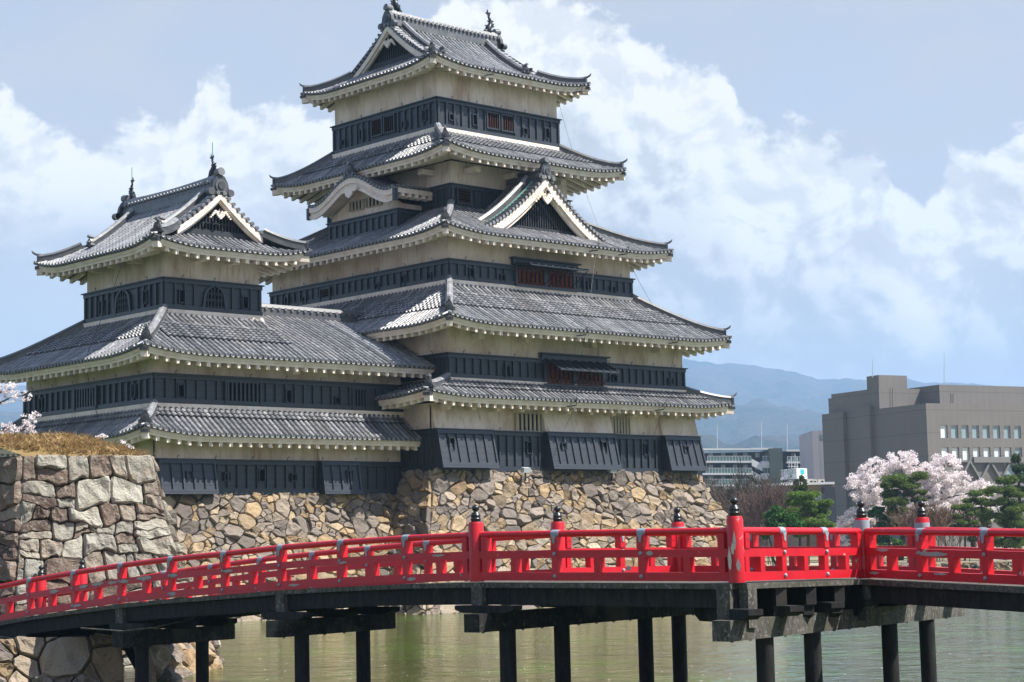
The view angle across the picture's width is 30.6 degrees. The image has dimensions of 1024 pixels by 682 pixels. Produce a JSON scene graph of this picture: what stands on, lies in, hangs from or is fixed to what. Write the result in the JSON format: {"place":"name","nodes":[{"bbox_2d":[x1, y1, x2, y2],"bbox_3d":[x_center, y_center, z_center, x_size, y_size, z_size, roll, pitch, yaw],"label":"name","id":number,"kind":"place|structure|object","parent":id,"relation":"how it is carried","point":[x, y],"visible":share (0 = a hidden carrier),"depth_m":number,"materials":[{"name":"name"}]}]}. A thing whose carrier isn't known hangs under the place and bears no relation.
{"place":"outdoors","nodes":[
{"label":"outdoors","id":0,"kind":"place"},
{"bbox_2d":[0,429,153,463],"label":"ground","id":1,"kind":"structure","parent":0,"point":[25,452],"depth_m":46.36,"materials":[{"name":"brown plant"}]},
{"bbox_2d":[0,381,133,449],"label":"cherry tree","id":2,"kind":"object","parent":1,"relation":"on","point":[31,427],"visible":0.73,"depth_m":56.04,"materials":[{"name":"white plant"}]},
{"bbox_2d":[0,359,991,456],"bbox_3d":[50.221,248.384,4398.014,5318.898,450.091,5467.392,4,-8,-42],"label":"hills","id":3,"kind":"structure","parent":0,"point":[786,408],"depth_m":3954.18,"materials":[{"name":"blue"}]},
{"bbox_2d":[0,0,1023,386],"label":"sky","id":4,"kind":"structure","parent":0,"point":[837,185],"materials":[{"name":"blue"}]},
{"bbox_2d":[123,569,1023,681],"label":"water","id":5,"kind":"structure","parent":0,"point":[977,645],"depth_m":46.27,"materials":[{"name":"green liquid"}]},
{"bbox_2d":[0,626,222,681],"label":"stone abutment","id":6,"kind":"object","parent":5,"relation":"in","point":[95,657],"visible":0.62,"depth_m":39.51,"materials":[{"name":"grey stone"}]},
{"bbox_2d":[0,454,224,666],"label":"stone wall","id":7,"kind":"structure","parent":5,"relation":"in","point":[60,514],"depth_m":46.05,"materials":[{"name":"grey stone"}]},
{"bbox_2d":[165,492,398,621],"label":"castle rampart","id":8,"kind":"object","parent":5,"relation":"in","point":[206,523],"visible":0.21,"depth_m":76.01,"materials":[{"name":"beige stone"}]},
{"bbox_2d":[0,142,436,496],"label":"castle turret","id":9,"kind":"object","parent":8,"relation":"on","point":[223,379],"visible":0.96,"depth_m":77.78,"materials":[{"name":"paint"}]},
{"bbox_2d":[73,385,98,410],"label":"window","id":10,"kind":"structure","parent":9,"relation":"in","point":[82,396],"depth_m":77.26,"materials":[{"name":"black wood"}]},
{"bbox_2d":[113,288,131,315],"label":"bell window","id":11,"kind":"structure","parent":9,"relation":"in","point":[123,302],"depth_m":78.90,"materials":[{"name":"paint"}]},
{"bbox_2d":[201,284,227,310],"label":"bell window","id":12,"kind":"structure","parent":9,"relation":"in","point":[214,296],"depth_m":78.28,"materials":[{"name":"paint"}]},
{"bbox_2d":[224,380,261,404],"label":"window","id":13,"kind":"structure","parent":9,"relation":"in","point":[233,390],"depth_m":76.28,"materials":[{"name":"black wood"}]},
{"bbox_2d":[351,387,366,409],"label":"window","id":14,"kind":"structure","parent":9,"relation":"in","point":[358,395],"depth_m":80.31,"materials":[{"name":"black wood"}]},
{"bbox_2d":[0,496,1023,681],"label":"wooden bridge","id":15,"kind":"structure","parent":5,"relation":"in","point":[737,589],"depth_m":32.01,"materials":[{"name":"paint"}]},
{"bbox_2d":[386,467,769,613],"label":"castle rampart","id":16,"kind":"object","parent":5,"relation":"in","point":[436,500],"visible":0.38,"depth_m":83.42,"materials":[{"name":"beige stone"}]},
{"bbox_2d":[259,0,736,475],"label":"castle keep","id":17,"kind":"structure","parent":16,"relation":"on","point":[471,256],"depth_m":88.19,"materials":[{"name":"paint"}]},
{"bbox_2d":[319,287,331,301],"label":"window","id":18,"kind":"structure","parent":17,"relation":"in","point":[327,291],"depth_m":90.66,"materials":[{"name":"black wood"}]},
{"bbox_2d":[371,117,383,137],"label":"window","id":19,"kind":"structure","parent":17,"relation":"in","point":[376,124],"depth_m":91.50,"materials":[{"name":"black wood"}]},
{"bbox_2d":[383,113,395,133],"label":"window","id":20,"kind":"structure","parent":17,"relation":"in","point":[389,121],"depth_m":90.79,"materials":[{"name":"black wood"}]},
{"bbox_2d":[456,186,471,204],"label":"window","id":21,"kind":"structure","parent":17,"relation":"in","point":[463,196],"depth_m":87.86,"materials":[{"name":"black wood"}]},
{"bbox_2d":[486,111,499,130],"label":"window","id":22,"kind":"structure","parent":17,"relation":"in","point":[492,118],"depth_m":90.59,"materials":[{"name":"brown wood"}]},
{"bbox_2d":[500,113,514,133],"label":"window","id":23,"kind":"structure","parent":17,"relation":"in","point":[507,122],"depth_m":91.24,"materials":[{"name":"brown wood"}]},
{"bbox_2d":[514,413,542,431],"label":"window","id":24,"kind":"structure","parent":17,"relation":"in","point":[531,421],"depth_m":84.25,"materials":[{"name":"paint"}]},
{"bbox_2d":[509,256,589,291],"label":"shuttered window","id":25,"kind":"structure","parent":17,"relation":"in","point":[527,277],"depth_m":87.78,"materials":[{"name":"black wood"}]},
{"bbox_2d":[538,352,619,388],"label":"shuttered window","id":26,"kind":"structure","parent":17,"relation":"in","point":[567,370],"depth_m":85.88,"materials":[{"name":"black wood"}]},
{"bbox_2d":[610,416,630,433],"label":"window","id":27,"kind":"structure","parent":17,"relation":"in","point":[619,424],"depth_m":88.27,"materials":[{"name":"paint"}]},
{"bbox_2d":[521,467,530,480],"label":"floodlight","id":28,"kind":"object","parent":16,"relation":"on","point":[524,470],"visible":1,"depth_m":83.04,"materials":[{"name":"white metal"}]},
{"bbox_2d":[608,470,616,480],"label":"floodlight","id":29,"kind":"object","parent":16,"relation":"on","point":[612,471],"visible":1,"depth_m":86.80,"materials":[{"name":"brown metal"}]},
{"bbox_2d":[770,559,1002,565],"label":"path","id":30,"kind":"structure","parent":0,"point":[906,562],"depth_m":147.03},
{"bbox_2d":[710,475,793,564],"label":"bare tree","id":31,"kind":"object","parent":30,"relation":"on","point":[753,503],"visible":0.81,"depth_m":146.42,"materials":[{"name":"brown plant"}]},
{"bbox_2d":[926,501,987,560],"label":"bare shrub","id":32,"kind":"object","parent":30,"relation":"on","point":[952,511],"visible":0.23,"depth_m":148.85,"materials":[{"name":"brown plant"}]},
{"bbox_2d":[765,546,1023,565],"bbox_3d":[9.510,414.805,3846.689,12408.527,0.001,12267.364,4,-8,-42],"label":"ground","id":33,"kind":"structure","parent":0,"point":[816,558],"depth_m":157.04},
{"bbox_2d":[698,422,799,488],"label":"apartment building","id":34,"kind":"structure","parent":33,"relation":"on","point":[764,462],"depth_m":317.83,"materials":[{"name":"white paint"}]},
{"bbox_2d":[703,458,801,546],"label":"bare tree","id":35,"kind":"object","parent":33,"relation":"on","point":[728,492],"visible":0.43,"depth_m":151.16,"materials":[{"name":"brown plant"}]},
{"bbox_2d":[718,482,836,546],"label":"building","id":36,"kind":"structure","parent":33,"relation":"on","point":[826,490],"depth_m":223.67,"materials":[{"name":"grey concrete"}]},
{"bbox_2d":[780,456,806,482],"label":"rooftop sign","id":37,"kind":"object","parent":36,"relation":"on","point":[794,473],"visible":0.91,"depth_m":228.62,"materials":[{"name":"metal"}]},
{"bbox_2d":[759,505,806,565],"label":"round shrub","id":38,"kind":"object","parent":33,"relation":"on","point":[777,515],"visible":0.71,"depth_m":142.85,"materials":[{"name":"green plant"}]},
{"bbox_2d":[791,475,817,545],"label":"cypress tree","id":39,"kind":"object","parent":33,"relation":"on","point":[802,487],"visible":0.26,"depth_m":158.99,"materials":[{"name":"green plant"}]},
{"bbox_2d":[784,490,836,564],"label":"pine tree","id":40,"kind":"object","parent":33,"relation":"on","point":[809,509],"visible":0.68,"depth_m":144.84,"materials":[{"name":"green plant"}]},
{"bbox_2d":[799,430,823,481],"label":"tower building","id":41,"kind":"structure","parent":33,"relation":"on","point":[811,452],"depth_m":300.06,"materials":[{"name":"grey concrete"}]},
{"bbox_2d":[866,506,903,556],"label":"evergreen shrub","id":42,"kind":"object","parent":33,"relation":"on","point":[877,511],"visible":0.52,"depth_m":150.54,"materials":[{"name":"green plant"}]},
{"bbox_2d":[765,555,1006,564],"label":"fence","id":43,"kind":"object","parent":33,"relation":"on","point":[768,561],"visible":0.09,"depth_m":142.95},
{"bbox_2d":[877,543,907,563],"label":"evergreen shrub","id":44,"kind":"object","parent":33,"relation":"on","point":[882,544],"visible":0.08,"depth_m":142.85,"materials":[{"name":"green plant"}]},
{"bbox_2d":[878,471,929,515],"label":"pine tree","id":45,"kind":"object","parent":33,"relation":"on","point":[888,482],"visible":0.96,"depth_m":149.37,"materials":[{"name":"green plant"}]},
{"bbox_2d":[835,449,996,560],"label":"cherry tree","id":46,"kind":"object","parent":33,"relation":"on","point":[869,480],"visible":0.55,"depth_m":157.19,"materials":[{"name":"pink plant"}]},
{"bbox_2d":[881,503,953,562],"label":"bare shrub","id":47,"kind":"object","parent":33,"relation":"on","point":[931,515],"visible":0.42,"depth_m":144.88,"materials":[{"name":"brown plant"}]},
{"bbox_2d":[829,561,1011,568],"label":"stone edging","id":48,"kind":"object","parent":33,"relation":"on","point":[997,565],"visible":0.06,"depth_m":136.62,"materials":[{"name":"grey stone"}]},
{"bbox_2d":[949,503,981,560],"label":"pine tree","id":49,"kind":"object","parent":33,"relation":"on","point":[963,522],"visible":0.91,"depth_m":146.00,"materials":[{"name":"green plant"}]},
{"bbox_2d":[931,481,1013,548],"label":"cherry tree","id":50,"kind":"object","parent":33,"relation":"on","point":[973,544],"visible":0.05,"depth_m":164.95,"materials":[{"name":"pink plant"}]},
{"bbox_2d":[961,488,1003,541],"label":"pine tree","id":51,"kind":"object","parent":33,"relation":"on","point":[976,494],"visible":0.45,"depth_m":150.18,"materials":[{"name":"green plant"}]},
{"bbox_2d":[977,474,1023,559],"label":"pine tree","id":52,"kind":"object","parent":33,"relation":"on","point":[1010,515],"visible":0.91,"depth_m":146.90,"materials":[{"name":"green plant"}]},
{"bbox_2d":[1003,453,1023,548],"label":"conifer tree","id":53,"kind":"object","parent":33,"relation":"on","point":[1017,468],"visible":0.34,"depth_m":161.26,"materials":[{"name":"green plant"}]},
{"bbox_2d":[822,359,1023,546],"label":"office building","id":54,"kind":"structure","parent":0,"point":[978,431],"depth_m":267.73,"materials":[{"name":"grey concrete"}]},
{"bbox_2d":[940,425,946,437],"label":"window","id":55,"kind":"structure","parent":54,"relation":"in","point":[943,427],"depth_m":261.48,"materials":[{"name":"white glass"}]},
{"bbox_2d":[941,447,947,457],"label":"window","id":56,"kind":"structure","parent":54,"relation":"in","point":[944,449],"depth_m":261.10,"materials":[{"name":"white glass"}]},
{"bbox_2d":[951,425,956,437],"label":"window","id":57,"kind":"structure","parent":54,"relation":"in","point":[953,427],"depth_m":262.31,"materials":[{"name":"blue glass"}]},
{"bbox_2d":[952,447,957,459],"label":"window","id":58,"kind":"structure","parent":54,"relation":"in","point":[954,449],"depth_m":262.06,"materials":[{"name":"white glass"}]},
{"bbox_2d":[961,425,967,437],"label":"window","id":59,"kind":"structure","parent":54,"relation":"in","point":[964,427],"depth_m":263.21,"materials":[{"name":"blue glass"}]},
{"bbox_2d":[962,447,968,459],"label":"window","id":60,"kind":"structure","parent":54,"relation":"in","point":[965,449],"depth_m":262.89,"materials":[{"name":"white glass"}]},
{"bbox_2d":[972,425,977,437],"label":"window","id":61,"kind":"structure","parent":54,"relation":"in","point":[974,427],"depth_m":264.11,"materials":[{"name":"blue glass"}]},
{"bbox_2d":[973,447,978,456],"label":"window","id":62,"kind":"structure","parent":54,"relation":"in","point":[975,449],"depth_m":263.79,"materials":[{"name":"white glass"}]},
{"bbox_2d":[982,425,988,437],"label":"window","id":63,"kind":"structure","parent":54,"relation":"in","point":[985,427],"depth_m":265.02,"materials":[{"name":"blue glass"}]},
{"bbox_2d":[983,447,989,456],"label":"window","id":64,"kind":"structure","parent":54,"relation":"in","point":[986,449],"depth_m":264.69,"materials":[{"name":"white glass"}]},
{"bbox_2d":[993,426,998,437],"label":"window","id":65,"kind":"structure","parent":54,"relation":"in","point":[995,428],"depth_m":265.92,"materials":[{"name":"blue glass"}]},
{"bbox_2d":[994,447,999,456],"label":"window","id":66,"kind":"structure","parent":54,"relation":"in","point":[996,449],"depth_m":265.60,"materials":[{"name":"white glass"}]},
{"bbox_2d":[1003,426,1009,437],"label":"window","id":67,"kind":"structure","parent":54,"relation":"in","point":[1006,429],"depth_m":266.83,"materials":[{"name":"blue glass"}]},
{"bbox_2d":[1004,447,1010,456],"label":"window","id":68,"kind":"structure","parent":54,"relation":"in","point":[1007,449],"depth_m":266.57,"materials":[{"name":"white glass"}]},
{"bbox_2d":[1004,463,1023,475],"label":"recessed windows","id":69,"kind":"structure","parent":54,"relation":"in","point":[1009,471],"depth_m":266.38,"materials":[{"name":"grey glass"}]},
{"bbox_2d":[1014,426,1019,437],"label":"window","id":70,"kind":"structure","parent":54,"relation":"in","point":[1016,428],"depth_m":267.75,"materials":[{"name":"blue glass"}]},
{"bbox_2d":[1015,447,1020,455],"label":"window","id":71,"kind":"structure","parent":54,"relation":"in","point":[1017,449],"depth_m":267.52,"materials":[{"name":"grey glass"}]}
]}

